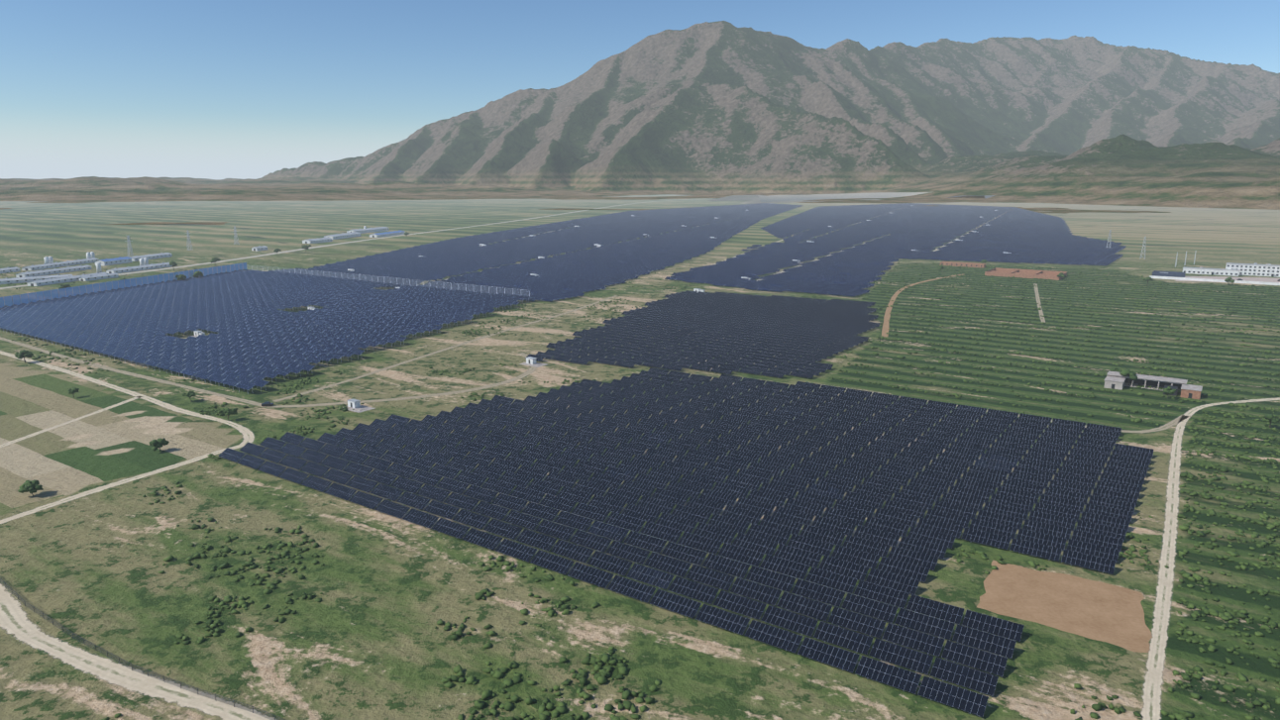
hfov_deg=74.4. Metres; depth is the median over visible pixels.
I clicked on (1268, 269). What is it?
control building
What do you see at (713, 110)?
mountains
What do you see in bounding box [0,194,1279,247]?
ground
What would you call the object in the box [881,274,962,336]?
orchard track
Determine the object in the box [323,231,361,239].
farm shed
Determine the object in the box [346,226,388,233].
farm shed
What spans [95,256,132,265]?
farm shed
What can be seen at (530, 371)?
dirt road
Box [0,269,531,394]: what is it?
array
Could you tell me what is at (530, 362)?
building
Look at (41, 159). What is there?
haze bank
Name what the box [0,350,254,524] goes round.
track loop
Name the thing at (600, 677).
scrub bushes
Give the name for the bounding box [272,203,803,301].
array
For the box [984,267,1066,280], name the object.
brick ruin yard
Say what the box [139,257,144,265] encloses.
silo
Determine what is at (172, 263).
tree
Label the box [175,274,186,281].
tree
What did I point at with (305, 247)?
tree
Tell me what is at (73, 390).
tree
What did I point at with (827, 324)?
array
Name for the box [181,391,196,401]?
tree
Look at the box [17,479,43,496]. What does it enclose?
tree
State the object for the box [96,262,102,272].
silo
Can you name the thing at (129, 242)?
pylon
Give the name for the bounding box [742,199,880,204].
excavated ground
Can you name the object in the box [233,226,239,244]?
pylon
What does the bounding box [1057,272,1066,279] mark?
tree
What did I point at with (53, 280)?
farm shed
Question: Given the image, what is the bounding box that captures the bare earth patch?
[976,560,1152,652]
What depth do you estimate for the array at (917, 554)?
246.35 m
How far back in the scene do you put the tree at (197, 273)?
772.46 m
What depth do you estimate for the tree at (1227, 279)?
744.15 m
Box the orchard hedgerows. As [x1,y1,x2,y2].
[831,262,1279,719]
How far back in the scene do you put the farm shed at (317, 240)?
1249.08 m
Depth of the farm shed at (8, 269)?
850.61 m
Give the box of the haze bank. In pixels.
[0,138,386,179]
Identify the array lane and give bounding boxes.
[756,234,888,281]
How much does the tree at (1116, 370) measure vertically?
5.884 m
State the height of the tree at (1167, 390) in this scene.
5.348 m
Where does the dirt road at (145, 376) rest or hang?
on the ground at (365, 639)
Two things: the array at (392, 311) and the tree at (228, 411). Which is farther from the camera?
the array at (392, 311)
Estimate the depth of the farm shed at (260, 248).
1111.61 m
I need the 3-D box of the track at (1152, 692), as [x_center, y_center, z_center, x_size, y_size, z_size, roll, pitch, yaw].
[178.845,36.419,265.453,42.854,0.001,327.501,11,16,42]
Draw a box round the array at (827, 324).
[525,290,880,378]
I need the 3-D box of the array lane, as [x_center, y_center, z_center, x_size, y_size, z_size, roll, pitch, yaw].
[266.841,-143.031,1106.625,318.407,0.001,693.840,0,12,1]
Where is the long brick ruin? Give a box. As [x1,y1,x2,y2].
[940,261,985,267]
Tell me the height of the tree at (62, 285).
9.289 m
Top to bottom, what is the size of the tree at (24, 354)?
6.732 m
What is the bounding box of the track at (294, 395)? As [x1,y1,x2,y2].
[272,295,618,402]
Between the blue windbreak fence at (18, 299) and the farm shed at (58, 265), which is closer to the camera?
the blue windbreak fence at (18, 299)
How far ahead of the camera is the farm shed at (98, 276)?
789.31 m
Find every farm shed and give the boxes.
[0,266,20,273]
[0,274,73,284]
[15,264,92,277]
[21,257,99,270]
[26,272,106,286]
[78,273,118,281]
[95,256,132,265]
[106,262,172,273]
[128,252,171,261]
[251,245,267,250]
[302,237,331,243]
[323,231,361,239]
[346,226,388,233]
[369,230,405,237]
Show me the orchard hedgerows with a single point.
(1182, 714)
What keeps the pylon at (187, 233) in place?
on the ground at (365, 639)
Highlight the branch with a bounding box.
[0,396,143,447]
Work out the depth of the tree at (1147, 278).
746.30 m
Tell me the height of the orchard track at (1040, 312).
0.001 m
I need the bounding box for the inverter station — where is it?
[693,288,704,292]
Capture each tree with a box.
[14,349,32,362]
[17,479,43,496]
[58,283,71,289]
[67,387,79,398]
[149,437,169,451]
[169,260,177,270]
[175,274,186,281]
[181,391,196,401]
[193,271,203,277]
[210,257,220,265]
[217,408,237,420]
[301,244,311,252]
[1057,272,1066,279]
[1110,367,1121,372]
[1119,369,1137,385]
[1141,276,1153,283]
[1163,386,1176,398]
[1224,277,1234,285]
[1262,414,1279,427]
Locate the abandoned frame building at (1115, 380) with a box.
[1104,371,1202,399]
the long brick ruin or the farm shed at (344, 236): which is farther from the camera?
the farm shed at (344, 236)
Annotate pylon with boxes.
[127,235,133,256]
[185,230,193,250]
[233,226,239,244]
[1140,236,1146,259]
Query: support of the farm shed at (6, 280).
on the ground at (365, 639)
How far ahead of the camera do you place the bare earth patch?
184.84 m
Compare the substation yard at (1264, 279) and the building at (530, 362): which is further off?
the substation yard at (1264, 279)
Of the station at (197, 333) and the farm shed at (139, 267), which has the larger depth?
the farm shed at (139, 267)
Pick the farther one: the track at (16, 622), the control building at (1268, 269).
the control building at (1268, 269)
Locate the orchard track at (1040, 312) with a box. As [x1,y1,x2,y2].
[1033,283,1045,322]
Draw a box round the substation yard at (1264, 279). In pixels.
[1174,276,1279,282]
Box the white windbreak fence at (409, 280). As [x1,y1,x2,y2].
[247,264,530,296]
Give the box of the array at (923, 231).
[664,203,1126,297]
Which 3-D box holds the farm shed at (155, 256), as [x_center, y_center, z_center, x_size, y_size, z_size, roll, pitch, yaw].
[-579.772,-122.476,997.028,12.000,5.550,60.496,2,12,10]
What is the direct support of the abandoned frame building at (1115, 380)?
on the ground at (365, 639)
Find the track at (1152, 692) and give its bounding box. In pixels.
[1140,397,1279,719]
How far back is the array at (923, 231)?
1157.95 m
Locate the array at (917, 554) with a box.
[217,367,1153,717]
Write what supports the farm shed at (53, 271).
on the ground at (365, 639)
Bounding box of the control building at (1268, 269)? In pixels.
[1225,262,1279,277]
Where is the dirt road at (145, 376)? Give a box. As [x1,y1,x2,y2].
[0,336,267,407]
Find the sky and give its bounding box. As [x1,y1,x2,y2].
[0,0,1279,145]
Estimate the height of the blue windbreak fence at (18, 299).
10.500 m
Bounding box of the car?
[261,401,274,407]
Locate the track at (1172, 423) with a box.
[820,384,1182,432]
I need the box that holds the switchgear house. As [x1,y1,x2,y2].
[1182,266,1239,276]
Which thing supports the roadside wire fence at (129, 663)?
on the ground at (365, 639)
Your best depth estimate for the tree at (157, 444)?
287.26 m
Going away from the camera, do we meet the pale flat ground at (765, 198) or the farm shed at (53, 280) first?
the farm shed at (53, 280)
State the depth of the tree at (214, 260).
912.07 m
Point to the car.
(267, 403)
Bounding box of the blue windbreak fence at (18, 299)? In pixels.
[0,262,247,310]
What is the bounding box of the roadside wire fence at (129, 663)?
[0,577,285,719]
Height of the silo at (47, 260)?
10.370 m
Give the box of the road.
[0,198,712,289]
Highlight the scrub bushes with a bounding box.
[0,266,1279,719]
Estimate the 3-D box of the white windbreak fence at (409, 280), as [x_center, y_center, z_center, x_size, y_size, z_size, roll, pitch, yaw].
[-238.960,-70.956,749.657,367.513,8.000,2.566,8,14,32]
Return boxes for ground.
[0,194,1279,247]
[0,226,1279,719]
[707,192,928,202]
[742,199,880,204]
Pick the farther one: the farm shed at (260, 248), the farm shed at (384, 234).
the farm shed at (384, 234)
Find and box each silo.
[43,256,49,263]
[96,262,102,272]
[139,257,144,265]
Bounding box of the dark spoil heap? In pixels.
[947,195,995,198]
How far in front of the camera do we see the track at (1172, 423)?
318.00 m
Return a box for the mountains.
[0,20,1279,224]
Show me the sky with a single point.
(358, 72)
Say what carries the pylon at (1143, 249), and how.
on the ground at (365, 639)
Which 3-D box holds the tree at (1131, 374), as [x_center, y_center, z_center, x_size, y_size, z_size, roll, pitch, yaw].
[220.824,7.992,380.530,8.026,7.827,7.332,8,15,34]
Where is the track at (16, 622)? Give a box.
[0,581,280,719]

